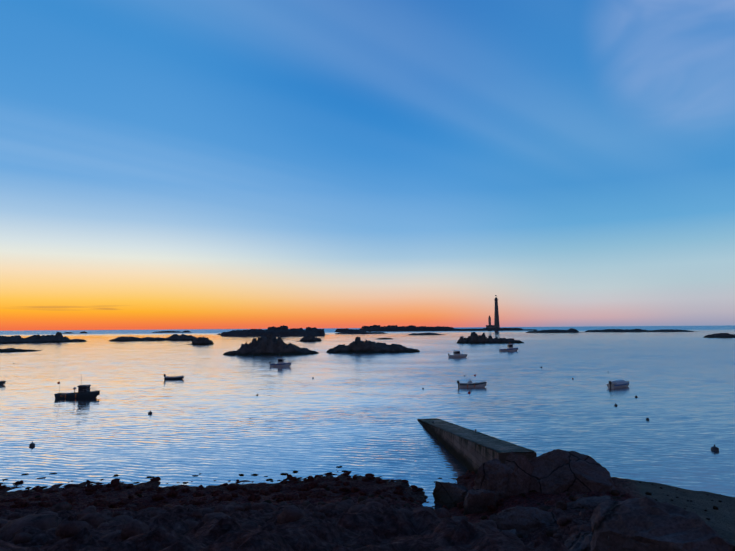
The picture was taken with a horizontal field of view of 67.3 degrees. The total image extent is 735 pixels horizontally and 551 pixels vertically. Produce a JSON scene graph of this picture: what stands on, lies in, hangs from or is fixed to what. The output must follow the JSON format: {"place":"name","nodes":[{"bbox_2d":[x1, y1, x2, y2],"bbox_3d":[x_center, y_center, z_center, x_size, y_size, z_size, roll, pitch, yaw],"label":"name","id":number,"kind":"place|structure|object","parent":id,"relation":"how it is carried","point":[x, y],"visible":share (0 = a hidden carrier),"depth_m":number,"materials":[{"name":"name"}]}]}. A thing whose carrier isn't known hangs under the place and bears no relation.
{"place":"outdoors","nodes":[
{"label":"outdoors","id":0,"kind":"place"},
{"bbox_2d":[113,511,120,515],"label":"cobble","id":1,"kind":"object","parent":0,"point":[116,513],"visible":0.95,"depth_m":13.35,"materials":[{"name":"grey stone"}]},
{"bbox_2d":[358,491,366,495],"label":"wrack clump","id":2,"kind":"object","parent":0,"point":[363,493],"visible":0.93,"depth_m":28.72,"materials":[{"name":"black plant"}]},
{"bbox_2d":[0,325,734,508],"bbox_3d":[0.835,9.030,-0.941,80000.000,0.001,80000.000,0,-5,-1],"label":"sea","id":3,"kind":"structure","parent":0,"point":[214,416],"depth_m":64.75,"materials":[{"name":"liquid"}]},
{"bbox_2d":[0,348,41,351],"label":"islet rock","id":4,"kind":"object","parent":3,"relation":"in","point":[12,350],"visible":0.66,"depth_m":236.56,"materials":[{"name":"black stone"}]},
{"bbox_2d":[0,332,85,342],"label":"islet rock","id":5,"kind":"object","parent":3,"relation":"in","point":[57,337],"visible":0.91,"depth_m":415.97,"materials":[{"name":"black stone"}]},
{"bbox_2d":[54,374,99,398],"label":"boat","id":6,"kind":"object","parent":3,"relation":"on","point":[84,391],"visible":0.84,"depth_m":73.83,"materials":[{"name":"black wood"}]},
{"bbox_2d":[109,334,196,340],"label":"islet rock","id":7,"kind":"object","parent":3,"relation":"in","point":[173,337],"visible":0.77,"depth_m":450.19,"materials":[{"name":"black stone"}]},
{"bbox_2d":[152,330,192,332],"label":"islet rock","id":8,"kind":"object","parent":3,"relation":"in","point":[187,331],"visible":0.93,"depth_m":1478.11,"materials":[{"name":"black stone"}]},
{"bbox_2d":[164,374,184,379],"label":"dinghy","id":9,"kind":"object","parent":3,"relation":"on","point":[173,377],"visible":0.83,"depth_m":100.37,"materials":[{"name":"white wood"}]},
{"bbox_2d":[187,336,213,344],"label":"islet rock","id":10,"kind":"object","parent":3,"relation":"in","point":[203,340],"visible":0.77,"depth_m":328.07,"materials":[{"name":"black stone"}]},
{"bbox_2d":[223,333,318,355],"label":"islet rock","id":11,"kind":"object","parent":3,"relation":"in","point":[270,344],"visible":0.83,"depth_m":194.44,"materials":[{"name":"black stone"}]},
{"bbox_2d":[221,325,324,335],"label":"islet rock","id":12,"kind":"object","parent":3,"relation":"in","point":[283,330],"visible":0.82,"depth_m":703.92,"materials":[{"name":"black stone"}]},
{"bbox_2d":[269,358,290,366],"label":"cuddy boat","id":13,"kind":"object","parent":3,"relation":"on","point":[281,362],"visible":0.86,"depth_m":131.36,"materials":[{"name":"white plastic"}]},
{"bbox_2d":[300,336,321,340],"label":"islet rock","id":14,"kind":"object","parent":3,"relation":"in","point":[310,338],"visible":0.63,"depth_m":388.78,"materials":[{"name":"grey stone"}]},
{"bbox_2d":[335,328,358,331],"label":"islet rock","id":15,"kind":"object","parent":3,"relation":"in","point":[343,330],"visible":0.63,"depth_m":1230.13,"materials":[{"name":"black stone"}]},
{"bbox_2d":[335,331,387,333],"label":"islet rock","id":16,"kind":"object","parent":3,"relation":"in","point":[356,332],"visible":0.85,"depth_m":848.71,"materials":[{"name":"black stone"}]},
{"bbox_2d":[326,337,419,352],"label":"islet rock","id":17,"kind":"object","parent":3,"relation":"in","point":[357,345],"visible":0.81,"depth_m":205.19,"materials":[{"name":"black stone"}]},
{"bbox_2d":[408,333,443,334],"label":"islet rock","id":18,"kind":"object","parent":3,"relation":"in","point":[425,334],"visible":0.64,"depth_m":665.92,"materials":[{"name":"black stone"}]},
{"bbox_2d":[359,325,536,331],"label":"island","id":19,"kind":"structure","parent":3,"relation":"in","point":[388,328],"depth_m":1325.31,"materials":[{"name":"black stone"}]},
{"bbox_2d":[484,315,493,328],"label":"lighthouse","id":20,"kind":"object","parent":19,"relation":"on","point":[489,325],"visible":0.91,"depth_m":1361.19,"materials":[{"name":"stone"}]},
{"bbox_2d":[494,295,499,327],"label":"lighthouse","id":21,"kind":"object","parent":19,"relation":"on","point":[496,319],"visible":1,"depth_m":1356.74,"materials":[{"name":"stone"}]},
{"bbox_2d":[448,350,466,357],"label":"cabin cruiser","id":22,"kind":"object","parent":3,"relation":"on","point":[457,354],"visible":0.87,"depth_m":165.13,"materials":[{"name":"white plastic"}]},
{"bbox_2d":[457,379,490,387],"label":"open boat","id":23,"kind":"object","parent":3,"relation":"in","point":[469,384],"visible":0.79,"depth_m":83.37,"materials":[{"name":"white wood"}]},
{"bbox_2d":[457,332,523,343],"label":"islet rock","id":24,"kind":"object","parent":3,"relation":"in","point":[474,338],"visible":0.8,"depth_m":311.42,"materials":[{"name":"black stone"}]},
{"bbox_2d":[499,339,517,351],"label":"boat","id":25,"kind":"object","parent":3,"relation":"on","point":[510,348],"visible":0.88,"depth_m":204.58,"materials":[{"name":"white wood"}]},
{"bbox_2d":[526,328,586,332],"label":"islet rock","id":26,"kind":"object","parent":3,"relation":"in","point":[571,330],"visible":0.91,"depth_m":814.50,"materials":[{"name":"black stone"}]},
{"bbox_2d":[606,380,628,388],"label":"covered boat","id":27,"kind":"object","parent":3,"relation":"on","point":[617,384],"visible":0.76,"depth_m":81.35,"materials":[{"name":"white"}]},
{"bbox_2d":[585,329,700,331],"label":"islet rock","id":28,"kind":"object","parent":3,"relation":"in","point":[632,330],"visible":0.82,"depth_m":840.06,"materials":[{"name":"black stone"}]},
{"bbox_2d":[711,444,718,450],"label":"mooring buoy","id":29,"kind":"object","parent":3,"relation":"in","point":[713,448],"visible":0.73,"depth_m":40.18,"materials":[{"name":"black plastic"}]},
{"bbox_2d":[703,333,734,337],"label":"islet rock","id":30,"kind":"object","parent":3,"relation":"in","point":[721,335],"visible":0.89,"depth_m":408.61,"materials":[{"name":"black stone"}]},
{"bbox_2d":[0,470,734,550],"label":"rocky shore","id":31,"kind":"structure","parent":0,"point":[378,528],"depth_m":9.34,"materials":[{"name":"black stone"}]},
{"bbox_2d":[0,518,9,522],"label":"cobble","id":32,"kind":"object","parent":31,"relation":"on","point":[4,521],"visible":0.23,"depth_m":10.74,"materials":[{"name":"grey stone"}]},
{"bbox_2d":[8,512,20,518],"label":"rock","id":33,"kind":"object","parent":31,"relation":"on","point":[15,515],"visible":0.73,"depth_m":17.56,"materials":[{"name":"grey stone"}]},
{"bbox_2d":[13,533,31,543],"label":"rock","id":34,"kind":"object","parent":31,"relation":"on","point":[21,537],"visible":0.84,"depth_m":8.22,"materials":[{"name":"grey stone"}]},
{"bbox_2d":[0,514,60,541],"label":"rock","id":35,"kind":"object","parent":31,"relation":"on","point":[43,522],"visible":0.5,"depth_m":9.36,"materials":[{"name":"grey stone"}]},
{"bbox_2d":[38,511,57,516],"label":"rock","id":36,"kind":"object","parent":31,"relation":"on","point":[50,512],"visible":0.25,"depth_m":12.55,"materials":[{"name":"grey stone"}]},
{"bbox_2d":[50,501,71,511],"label":"rock","id":37,"kind":"object","parent":31,"relation":"on","point":[65,505],"visible":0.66,"depth_m":20.92,"materials":[{"name":"grey stone"}]},
{"bbox_2d":[55,521,88,537],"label":"rock","id":38,"kind":"object","parent":31,"relation":"on","point":[68,529],"visible":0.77,"depth_m":8.10,"materials":[{"name":"grey stone"}]},
{"bbox_2d":[85,506,96,512],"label":"cobble","id":39,"kind":"object","parent":31,"relation":"on","point":[92,508],"visible":0.34,"depth_m":13.40,"materials":[{"name":"grey stone"}]},
{"bbox_2d":[78,513,106,527],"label":"rock","id":40,"kind":"object","parent":31,"relation":"on","point":[95,520],"visible":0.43,"depth_m":9.98,"materials":[{"name":"grey stone"}]},
{"bbox_2d":[94,494,105,497],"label":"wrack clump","id":41,"kind":"object","parent":31,"relation":"on","point":[98,496],"visible":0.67,"depth_m":28.36,"materials":[{"name":"brown plant"}]},
{"bbox_2d":[98,530,120,541],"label":"rock","id":42,"kind":"object","parent":31,"relation":"on","point":[108,537],"visible":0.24,"depth_m":7.83,"materials":[{"name":"grey stone"}]},
{"bbox_2d":[108,502,121,507],"bbox_3d":[-11.960,10.860,26.173,0.680,0.284,0.594,-16,-25,41],"label":"wrack clump","id":43,"kind":"object","parent":31,"relation":"on","point":[113,505],"visible":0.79,"depth_m":25.97,"materials":[{"name":"brown plant"}]},
{"bbox_2d":[111,478,119,483],"bbox_3d":[-14.882,12.190,32.716,0.504,0.222,0.641,8,3,24],"label":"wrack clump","id":44,"kind":"object","parent":31,"relation":"on","point":[116,480],"visible":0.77,"depth_m":32.61,"materials":[{"name":"black plant"}]},
{"bbox_2d":[109,515,132,522],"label":"rock","id":45,"kind":"object","parent":31,"relation":"on","point":[128,519],"visible":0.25,"depth_m":10.24,"materials":[{"name":"grey stone"}]},
{"bbox_2d":[121,519,149,539],"bbox_3d":[-3.188,3.501,7.628,0.301,0.248,0.403,6,-4,27],"label":"rock","id":46,"kind":"object","parent":31,"relation":"on","point":[134,527],"visible":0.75,"depth_m":7.51,"materials":[{"name":"grey stone"}]},
{"bbox_2d":[132,507,142,510],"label":"wrack clump","id":47,"kind":"object","parent":31,"relation":"on","point":[136,508],"visible":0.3,"depth_m":23.86,"materials":[{"name":"black plant"}]},
{"bbox_2d":[150,477,160,480],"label":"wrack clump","id":48,"kind":"object","parent":31,"relation":"on","point":[156,479],"visible":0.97,"depth_m":33.10,"materials":[{"name":"black plant"}]},
{"bbox_2d":[152,495,163,500],"bbox_3d":[-10.754,11.378,28.329,0.550,0.236,0.588,5,2,29],"label":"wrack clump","id":49,"kind":"object","parent":31,"relation":"on","point":[154,497],"visible":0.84,"depth_m":28.23,"materials":[{"name":"brown plant"}]},
{"bbox_2d":[166,489,178,496],"bbox_3d":[-10.225,11.400,29.019,0.593,0.248,0.519,9,6,2],"label":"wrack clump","id":50,"kind":"object","parent":31,"relation":"on","point":[174,493],"visible":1,"depth_m":28.95,"materials":[{"name":"black plant"}]},
{"bbox_2d":[191,500,200,504],"bbox_3d":[-8.069,10.693,25.929,0.548,0.250,0.442,0,-5,-6],"label":"wrack clump","id":51,"kind":"object","parent":31,"relation":"on","point":[195,502],"visible":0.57,"depth_m":25.82,"materials":[{"name":"brown plant"}]},
{"bbox_2d":[202,512,229,523],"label":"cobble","id":52,"kind":"object","parent":31,"relation":"on","point":[206,517],"visible":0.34,"depth_m":9.02,"materials":[{"name":"grey stone"}]},
{"bbox_2d":[204,515,229,524],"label":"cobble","id":53,"kind":"object","parent":52,"relation":"on","point":[220,517],"visible":0.22,"depth_m":8.85,"materials":[{"name":"grey stone"}]},
{"bbox_2d":[220,505,234,513],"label":"rock","id":54,"kind":"object","parent":31,"relation":"on","point":[229,508],"visible":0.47,"depth_m":14.36,"materials":[{"name":"grey stone"}]},
{"bbox_2d":[234,505,244,510],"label":"cobble","id":55,"kind":"object","parent":31,"relation":"on","point":[238,507],"visible":0.84,"depth_m":13.26,"materials":[{"name":"grey stone"}]},
{"bbox_2d":[248,495,260,500],"bbox_3d":[-5.314,10.438,25.946,0.501,0.268,0.626,-4,-6,30],"label":"wrack clump","id":56,"kind":"object","parent":31,"relation":"on","point":[254,497],"visible":0.86,"depth_m":25.82,"materials":[{"name":"brown plant"}]},
{"bbox_2d":[262,491,270,495],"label":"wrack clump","id":57,"kind":"object","parent":31,"relation":"on","point":[266,493],"visible":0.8,"depth_m":28.33,"materials":[{"name":"brown plant"}]},
{"bbox_2d":[277,505,304,523],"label":"rock","id":58,"kind":"object","parent":31,"relation":"on","point":[291,513],"visible":0.7,"depth_m":8.94,"materials":[{"name":"grey stone"}]},
{"bbox_2d":[287,495,297,500],"bbox_3d":[-3.625,10.655,26.464,0.586,0.251,0.627,-7,-14,-5],"label":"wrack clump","id":59,"kind":"object","parent":31,"relation":"on","point":[291,497],"visible":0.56,"depth_m":26.30,"materials":[{"name":"brown plant"}]},
{"bbox_2d":[291,486,299,490],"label":"wrack clump","id":60,"kind":"object","parent":31,"relation":"on","point":[295,488],"visible":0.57,"depth_m":30.32,"materials":[{"name":"black plant"}]},
{"bbox_2d":[347,504,365,512],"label":"rock","id":61,"kind":"object","parent":31,"relation":"on","point":[354,508],"visible":0.38,"depth_m":11.84,"materials":[{"name":"grey stone"}]},
{"bbox_2d":[395,485,405,489],"bbox_3d":[1.852,11.756,30.571,0.596,0.284,0.682,3,-14,14],"label":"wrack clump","id":62,"kind":"object","parent":31,"relation":"on","point":[400,487],"visible":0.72,"depth_m":30.43,"materials":[{"name":"black plant"}]},
{"bbox_2d":[412,506,436,516],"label":"rock","id":63,"kind":"object","parent":31,"relation":"on","point":[426,508],"visible":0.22,"depth_m":11.10,"materials":[{"name":"grey stone"}]},
{"bbox_2d":[432,481,468,508],"bbox_3d":[4.617,11.415,28.355,1.849,1.536,2.365,2,-6,-25],"label":"boulder","id":64,"kind":"object","parent":31,"relation":"on","point":[449,495],"visible":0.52,"depth_m":28.18,"materials":[{"name":"stone"}]},
{"bbox_2d":[452,516,468,521],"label":"rock","id":65,"kind":"object","parent":31,"relation":"on","point":[465,518],"visible":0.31,"depth_m":13.38,"materials":[{"name":"grey stone"}]},
{"bbox_2d":[417,418,536,473],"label":"slipway","id":66,"kind":"structure","parent":31,"relation":"on","point":[471,451],"depth_m":35.91,"materials":[{"name":"concrete"}]},
{"bbox_2d":[463,488,495,515],"bbox_3d":[5.147,10.466,25.159,1.540,1.602,1.358,-1,-5,9],"label":"boulder","id":67,"kind":"object","parent":31,"relation":"on","point":[477,500],"visible":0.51,"depth_m":24.65,"materials":[{"name":"stone"}]},
{"bbox_2d":[489,526,498,531],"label":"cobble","id":68,"kind":"object","parent":31,"relation":"on","point":[494,529],"visible":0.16,"depth_m":9.96,"materials":[{"name":"grey stone"}]},
{"bbox_2d":[473,458,523,500],"bbox_3d":[6.537,10.021,26.691,2.497,2.199,2.137,3,-7,-34],"label":"boulder","id":69,"kind":"object","parent":31,"relation":"on","point":[499,478],"visible":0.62,"depth_m":25.98,"materials":[{"name":"stone"}]},
{"bbox_2d":[498,529,515,533],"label":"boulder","id":70,"kind":"object","parent":31,"relation":"on","point":[513,531],"visible":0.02,"depth_m":14.19,"materials":[{"name":"stone"}]},
{"bbox_2d":[500,531,519,539],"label":"rock","id":71,"kind":"object","parent":31,"relation":"on","point":[510,534],"visible":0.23,"depth_m":10.30,"materials":[{"name":"grey stone"}]},
{"bbox_2d":[505,451,534,492],"bbox_3d":[7.262,10.066,27.082,1.670,2.777,1.959,4,-7,-38],"label":"boulder","id":72,"kind":"object","parent":31,"relation":"on","point":[521,465],"visible":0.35,"depth_m":26.61,"materials":[{"name":"stone"}]},
{"bbox_2d":[489,505,556,537],"bbox_3d":[5.424,8.664,19.239,2.249,1.317,3.253,4,-7,-36],"label":"boulder","id":73,"kind":"object","parent":31,"relation":"on","point":[524,522],"visible":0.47,"depth_m":18.77,"materials":[{"name":"stone"}]},
{"bbox_2d":[557,515,567,525],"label":"rock","id":74,"kind":"object","parent":31,"relation":"on","point":[562,520],"visible":0.94,"depth_m":17.40,"materials":[{"name":"grey stone"}]},
{"bbox_2d":[529,449,615,494],"bbox_3d":[9.463,9.638,26.787,4.837,2.368,3.597,7,-3,18],"label":"boulder","id":75,"kind":"object","parent":31,"relation":"on","point":[557,471],"visible":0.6,"depth_m":25.79,"materials":[{"name":"stone"}]},
{"bbox_2d":[564,531,591,550],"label":"rock","id":76,"kind":"object","parent":31,"relation":"on","point":[580,541],"visible":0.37,"depth_m":11.80,"materials":[{"name":"stone"}]},
{"bbox_2d":[579,511,586,517],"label":"cobble","id":77,"kind":"object","parent":31,"relation":"on","point":[582,514],"visible":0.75,"depth_m":19.08,"materials":[{"name":"grey stone"}]},
{"bbox_2d":[566,496,610,511],"bbox_3d":[8.287,8.917,20.848,2.208,0.788,1.967,-2,-6,19],"label":"boulder","id":78,"kind":"object","parent":31,"relation":"on","point":[582,504],"visible":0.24,"depth_m":20.94,"materials":[{"name":"stone"}]},
{"bbox_2d":[556,501,566,509],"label":"rock","id":79,"kind":"object","parent":78,"relation":"on","point":[562,505],"visible":0.91,"depth_m":20.77,"materials":[{"name":"grey stone"}]},
{"bbox_2d":[590,496,734,550],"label":"corner boulder","id":80,"kind":"object","parent":31,"relation":"on","point":[645,523],"visible":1,"depth_m":9.67,"materials":[{"name":"stone"}]},
{"bbox_2d":[0,0,734,330],"label":"sky","id":81,"kind":"structure","parent":0,"point":[165,164],"materials":[{"name":"blue"}]}
]}

